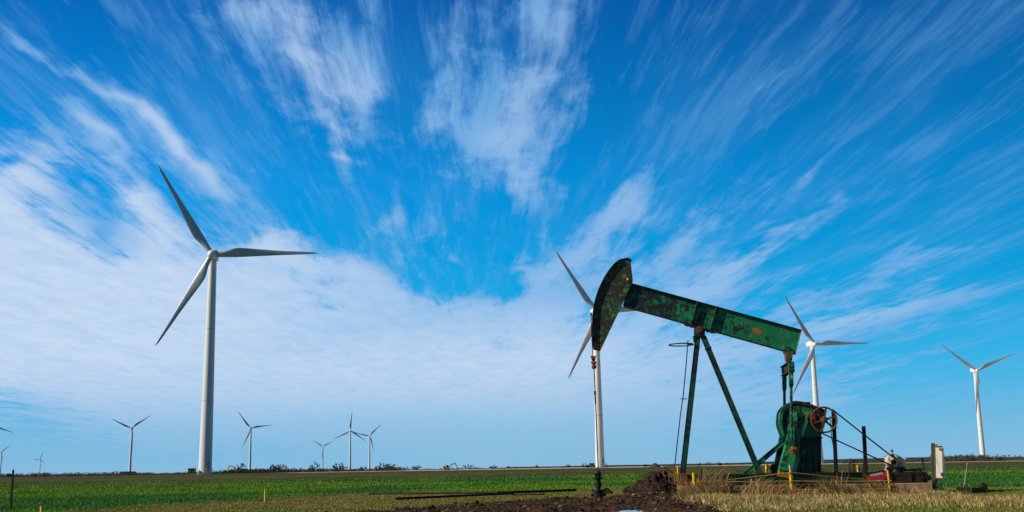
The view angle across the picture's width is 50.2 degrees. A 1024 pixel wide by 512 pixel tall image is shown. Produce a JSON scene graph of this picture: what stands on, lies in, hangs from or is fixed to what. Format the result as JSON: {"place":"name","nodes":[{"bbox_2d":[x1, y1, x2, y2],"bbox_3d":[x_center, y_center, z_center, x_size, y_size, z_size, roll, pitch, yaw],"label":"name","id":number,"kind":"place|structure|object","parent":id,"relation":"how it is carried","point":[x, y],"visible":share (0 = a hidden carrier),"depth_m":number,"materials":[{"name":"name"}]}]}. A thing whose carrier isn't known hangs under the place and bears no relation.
{"place":"outdoors","nodes":[
{"label":"outdoors","id":0,"kind":"place"},
{"bbox_2d":[0,461,1023,511],"bbox_3d":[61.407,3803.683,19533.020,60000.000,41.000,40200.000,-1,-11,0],"label":"ground","id":1,"kind":"structure","parent":0,"point":[413,474],"depth_m":180.02,"materials":[{"name":"green plant"}]},
{"bbox_2d":[0,446,8,475],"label":"wind turbine","id":2,"kind":"object","parent":1,"relation":"on","point":[1,459],"visible":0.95,"depth_m":3721.28,"materials":[{"name":"metal"}]},
{"bbox_2d":[10,470,13,509],"bbox_3d":[-20.057,9.564,43.857,0.084,1.956,0.080,-1,-11,0],"label":"fence post","id":3,"kind":"object","parent":1,"relation":"on","point":[12,484],"visible":1,"depth_m":43.85,"materials":[{"name":"grey wood"}]},
{"bbox_2d":[112,415,150,470],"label":"wind turbine","id":4,"kind":"object","parent":1,"relation":"on","point":[131,448],"visible":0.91,"depth_m":1909.60,"materials":[{"name":"metal"}]},
{"bbox_2d":[0,468,296,476],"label":"scrub line","id":5,"kind":"object","parent":1,"relation":"on","point":[33,474],"visible":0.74,"depth_m":546.64,"materials":[{"name":"green plant"}]},
{"bbox_2d":[187,468,195,474],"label":"utility cabinet","id":6,"kind":"object","parent":1,"relation":"on","point":[191,471],"visible":0.97,"depth_m":387.99,"materials":[{"name":"green paint"}]},
{"bbox_2d":[155,167,316,473],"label":"wind turbine","id":7,"kind":"object","parent":1,"relation":"on","point":[206,431],"visible":0.98,"depth_m":399.44,"materials":[{"name":"white paint"}]},
{"bbox_2d":[234,463,245,471],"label":"bare tree","id":8,"kind":"object","parent":1,"relation":"on","point":[241,465],"visible":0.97,"depth_m":530.58,"materials":[{"name":"brown plant"}]},
{"bbox_2d":[238,412,268,469],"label":"wind turbine","id":9,"kind":"object","parent":1,"relation":"on","point":[250,433],"visible":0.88,"depth_m":1993.59,"materials":[{"name":"metal"}]},
{"bbox_2d":[269,464,281,469],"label":"bare tree","id":10,"kind":"object","parent":1,"relation":"on","point":[274,467],"visible":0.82,"depth_m":549.67,"materials":[{"name":"brown plant"}]},
{"bbox_2d":[222,467,410,472],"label":"undergrowth","id":11,"kind":"object","parent":1,"relation":"on","point":[370,469],"visible":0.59,"depth_m":549.23,"materials":[{"name":"green plant"}]},
{"bbox_2d":[313,440,332,468],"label":"wind turbine","id":12,"kind":"object","parent":1,"relation":"on","point":[322,452],"visible":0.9,"depth_m":3617.35,"materials":[{"name":"metal"}]},
{"bbox_2d":[332,462,349,471],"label":"bare tree","id":13,"kind":"object","parent":1,"relation":"on","point":[341,466],"visible":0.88,"depth_m":549.89,"materials":[{"name":"brown plant"}]},
{"bbox_2d":[334,415,363,468],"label":"wind turbine","id":14,"kind":"object","parent":1,"relation":"on","point":[350,431],"visible":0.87,"depth_m":2207.16,"materials":[{"name":"metal"}]},
{"bbox_2d":[355,424,380,469],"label":"wind turbine","id":15,"kind":"object","parent":1,"relation":"on","point":[369,445],"visible":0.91,"depth_m":2570.75,"materials":[{"name":"metal"}]},
{"bbox_2d":[378,462,395,468],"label":"bare tree","id":16,"kind":"object","parent":1,"relation":"on","point":[387,465],"visible":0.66,"depth_m":579.35,"materials":[{"name":"brown plant"}]},
{"bbox_2d":[368,491,497,494],"bbox_3d":[-4.128,13.489,62.224,8.728,0.108,0.128,-4,-11,16],"label":"pipe","id":17,"kind":"object","parent":1,"relation":"on","point":[431,493],"visible":0.79,"depth_m":62.31,"materials":[{"name":"metal"}]},
{"bbox_2d":[443,463,457,469],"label":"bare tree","id":18,"kind":"object","parent":1,"relation":"on","point":[446,467],"visible":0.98,"depth_m":598.11,"materials":[{"name":"black plant"}]},
{"bbox_2d":[394,492,513,499],"bbox_3d":[-2.720,12.010,54.735,0.132,0.115,8.839,-10,-14,38],"label":"pipe","id":19,"kind":"object","parent":1,"relation":"on","point":[443,496],"visible":0.92,"depth_m":54.27,"materials":[{"name":"metal"}]},
{"bbox_2d":[501,508,514,511],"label":"soil clod","id":20,"kind":"object","parent":1,"relation":"on","point":[510,509],"visible":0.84,"depth_m":37.70,"materials":[{"name":"brown soil"}]},
{"bbox_2d":[0,466,1023,511],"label":"crop rows","id":21,"kind":"object","parent":1,"relation":"on","point":[77,497],"visible":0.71,"depth_m":83.90,"materials":[{"name":"green plant"}]},
{"bbox_2d":[324,492,709,511],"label":"mud crumbs","id":22,"kind":"object","parent":1,"relation":"on","point":[562,502],"visible":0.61,"depth_m":42.47,"materials":[{"name":"soil"}]},
{"bbox_2d":[16,486,1023,511],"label":"short grass","id":23,"kind":"structure","parent":1,"relation":"on","point":[374,504],"depth_m":46.09,"materials":[{"name":"green plant"}]},
{"bbox_2d":[495,489,576,493],"bbox_3d":[1.423,13.236,61.490,6.429,0.143,0.164,10,-15,-44],"label":"pipe","id":24,"kind":"object","parent":1,"relation":"on","point":[540,491],"visible":0.92,"depth_m":61.48,"materials":[{"name":"metal"}]},
{"bbox_2d":[541,507,557,511],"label":"soil clod","id":25,"kind":"object","parent":1,"relation":"on","point":[549,509],"visible":1,"depth_m":35.52,"materials":[{"name":"brown soil"}]},
{"bbox_2d":[406,463,767,469],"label":"scrub belt","id":26,"kind":"object","parent":1,"relation":"on","point":[556,467],"visible":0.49,"depth_m":673.32,"materials":[{"name":"green plant"}]},
{"bbox_2d":[589,463,594,467],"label":"utility cabinet","id":27,"kind":"object","parent":1,"relation":"on","point":[591,465],"visible":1,"depth_m":545.07,"materials":[{"name":"green paint"}]},
{"bbox_2d":[586,507,599,511],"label":"soil clod","id":28,"kind":"object","parent":1,"relation":"on","point":[592,509],"visible":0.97,"depth_m":36.95,"materials":[{"name":"brown soil"}]},
{"bbox_2d":[556,251,634,467],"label":"wind turbine","id":29,"kind":"object","parent":1,"relation":"on","point":[587,337],"visible":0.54,"depth_m":563.54,"materials":[{"name":"metal"}]},
{"bbox_2d":[591,471,605,498],"bbox_3d":[4.020,10.713,50.891,0.565,1.413,0.591,8,-14,-40],"label":"wellhead","id":30,"kind":"object","parent":1,"relation":"on","point":[598,491],"visible":0.94,"depth_m":50.78,"materials":[{"name":"black metal"}]},
{"bbox_2d":[603,488,612,493],"bbox_3d":[5.120,12.730,59.037,0.781,0.455,0.805,-1,-11,0],"label":"dirt pile","id":31,"kind":"object","parent":1,"relation":"on","point":[607,491],"visible":0.42,"depth_m":58.84,"materials":[{"name":"soil"}]},
{"bbox_2d":[600,510,652,511],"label":"puddle water","id":32,"kind":"structure","parent":1,"relation":"on","point":[627,511],"depth_m":36.97,"materials":[{"name":"blue liquid"}]},
{"bbox_2d":[621,469,676,492],"bbox_3d":[7.943,12.747,61.764,3.861,1.368,4.370,-1,-11,0],"label":"dirt pile","id":33,"kind":"object","parent":1,"relation":"on","point":[651,481],"visible":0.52,"depth_m":60.90,"materials":[{"name":"soil"}]},
{"bbox_2d":[649,463,659,466],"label":"dirt pile","id":34,"kind":"object","parent":1,"relation":"on","point":[654,465],"visible":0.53,"depth_m":392.92,"materials":[{"name":"soil"}]},
{"bbox_2d":[663,466,692,497],"bbox_3d":[7.423,10.076,48.781,1.368,1.420,0.042,-1,-11,0],"label":"pipe rail","id":35,"kind":"object","parent":1,"relation":"on","point":[669,475],"visible":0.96,"depth_m":48.81,"materials":[{"name":"red metal"}]},
{"bbox_2d":[677,466,678,488],"bbox_3d":[8.002,10.959,52.653,0.144,1.676,0.099,-1,-11,0],"label":"marker stake","id":36,"kind":"object","parent":1,"relation":"on","point":[678,475],"visible":0.47,"depth_m":52.70,"materials":[{"name":"yellow paint"}]},
{"bbox_2d":[692,473,695,488],"bbox_3d":[8.086,10.296,48.422,0.169,1.365,0.148,-1,-11,0],"label":"marker stake","id":37,"kind":"object","parent":1,"relation":"on","point":[693,477],"visible":0.44,"depth_m":48.45,"materials":[{"name":"yellow paint"}]},
{"bbox_2d":[697,472,789,482],"bbox_3d":[10.162,9.775,48.206,4.120,0.425,0.032,-2,-11,6],"label":"rope","id":38,"kind":"object","parent":37,"relation":"attached to","point":[750,477],"visible":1,"depth_m":48.16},
{"bbox_2d":[695,480,890,481],"bbox_3d":[12.296,9.875,47.937,8.405,0.121,0.040,-2,-11,6],"label":"rope","id":39,"kind":"object","parent":37,"relation":"attached to","point":[783,481],"visible":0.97,"depth_m":47.98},
{"bbox_2d":[729,488,890,490],"bbox_3d":[12.272,10.225,47.882,8.422,0.109,0.054,-2,-11,6],"label":"rope","id":40,"kind":"object","parent":37,"relation":"attached to","point":[807,489],"visible":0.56,"depth_m":47.81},
{"bbox_2d":[789,465,793,492],"bbox_3d":[12.273,10.012,48.015,0.176,1.635,0.148,-1,-11,0],"label":"marker stake","id":41,"kind":"object","parent":1,"relation":"on","point":[791,479],"visible":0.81,"depth_m":48.01,"materials":[{"name":"yellow paint"}]},
{"bbox_2d":[677,470,918,498],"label":"straw tufts","id":42,"kind":"object","parent":1,"relation":"on","point":[688,487],"visible":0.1,"depth_m":47.74,"materials":[{"name":"beige plant"}]},
{"bbox_2d":[669,470,928,499],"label":"straw tufts","id":43,"kind":"object","parent":1,"relation":"on","point":[840,489],"visible":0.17,"depth_m":47.52,"materials":[{"name":"beige plant"}]},
{"bbox_2d":[678,483,932,492],"bbox_3d":[13.201,10.766,49.844,10.993,0.718,3.150,-2,-11,6],"label":"concrete pad","id":44,"kind":"object","parent":1,"relation":"on","point":[923,486],"visible":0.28,"depth_m":48.25,"materials":[{"name":"concrete"}]},
{"bbox_2d":[590,258,930,485],"bbox_3d":[11.176,5.196,51.077,14.955,10.809,2.645,-2,-11,6],"label":"pumpjack","id":45,"kind":"object","parent":44,"relation":"on","point":[800,425],"visible":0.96,"depth_m":50.98,"materials":[{"name":"green paint"}]},
{"bbox_2d":[687,463,926,495],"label":"straw tufts","id":46,"kind":"object","parent":1,"relation":"on","point":[762,488],"visible":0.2,"depth_m":47.95,"materials":[{"name":"beige plant"}]},
{"bbox_2d":[785,296,867,463],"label":"wind turbine","id":47,"kind":"object","parent":1,"relation":"on","point":[812,344],"visible":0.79,"depth_m":739.16,"materials":[{"name":"metal"}]},
{"bbox_2d":[683,489,1023,511],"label":"dry grass","id":48,"kind":"structure","parent":1,"relation":"on","point":[810,501],"depth_m":38.64,"materials":[{"name":"beige plant"}]},
{"bbox_2d":[846,463,861,471],"bbox_3d":[17.171,11.166,54.932,1.768,1.581,2.530,-1,-11,0],"label":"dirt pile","id":49,"kind":"object","parent":1,"relation":"on","point":[852,467],"visible":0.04,"depth_m":54.79,"materials":[{"name":"soil"}]},
{"bbox_2d":[887,471,891,492],"bbox_3d":[16.427,10.018,47.555,0.150,1.319,0.089,-1,-11,0],"label":"marker stake","id":50,"kind":"object","parent":1,"relation":"on","point":[888,477],"visible":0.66,"depth_m":47.57,"materials":[{"name":"yellow paint"}]},
{"bbox_2d":[790,472,886,480],"bbox_3d":[14.385,9.695,48.073,4.297,0.462,0.646,-2,-11,6],"label":"rope","id":51,"kind":"object","parent":50,"relation":"attached to","point":[832,476],"visible":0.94,"depth_m":48.08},
{"bbox_2d":[867,470,891,487],"bbox_3d":[16.040,9.726,47.717,1.046,0.778,0.038,-1,-11,0],"label":"warning sign","id":52,"kind":"object","parent":51,"relation":"hanging from","point":[878,475],"visible":1,"depth_m":47.74,"materials":[{"name":"red metal"}]},
{"bbox_2d":[838,453,1023,463],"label":"scrub thicket","id":53,"kind":"object","parent":1,"relation":"on","point":[966,458],"visible":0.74,"depth_m":562.91,"materials":[{"name":"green plant"}]},
{"bbox_2d":[930,443,945,490],"bbox_3d":[18.787,9.440,48.257,0.715,2.341,0.315,-4,-12,18],"label":"control box","id":54,"kind":"object","parent":1,"relation":"on","point":[938,469],"visible":0.84,"depth_m":48.23,"materials":[{"name":"white metal"}]},
{"bbox_2d":[954,487,986,493],"bbox_3d":[20.402,10.438,48.651,1.247,0.320,0.420,-1,-11,0],"label":"steel trough","id":55,"kind":"object","parent":1,"relation":"on","point":[974,490],"visible":0.83,"depth_m":48.54,"materials":[{"name":"metal"}]},
{"bbox_2d":[941,344,1014,455],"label":"wind turbine","id":56,"kind":"object","parent":1,"relation":"on","point":[975,371],"visible":0.91,"depth_m":974.34,"materials":[{"name":"metal"}]},
{"bbox_2d":[979,482,989,492],"bbox_3d":[21.220,10.480,49.192,0.551,0.617,0.920,-1,-11,0],"label":"dirt pile","id":57,"kind":"object","parent":1,"relation":"on","point":[982,484],"visible":0.33,"depth_m":49.06,"materials":[{"name":"soil"}]},
{"bbox_2d":[0,0,1023,474],"label":"sky","id":58,"kind":"structure","parent":0,"point":[859,164],"materials":[{"name":"blue"}]},
{"bbox_2d":[471,457,1017,468],"bbox_3d":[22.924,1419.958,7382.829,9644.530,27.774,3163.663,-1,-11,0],"label":"hills","id":59,"kind":"structure","parent":0,"point":[827,461],"depth_m":6734.12,"materials":[{"name":"green plant"}]}
]}

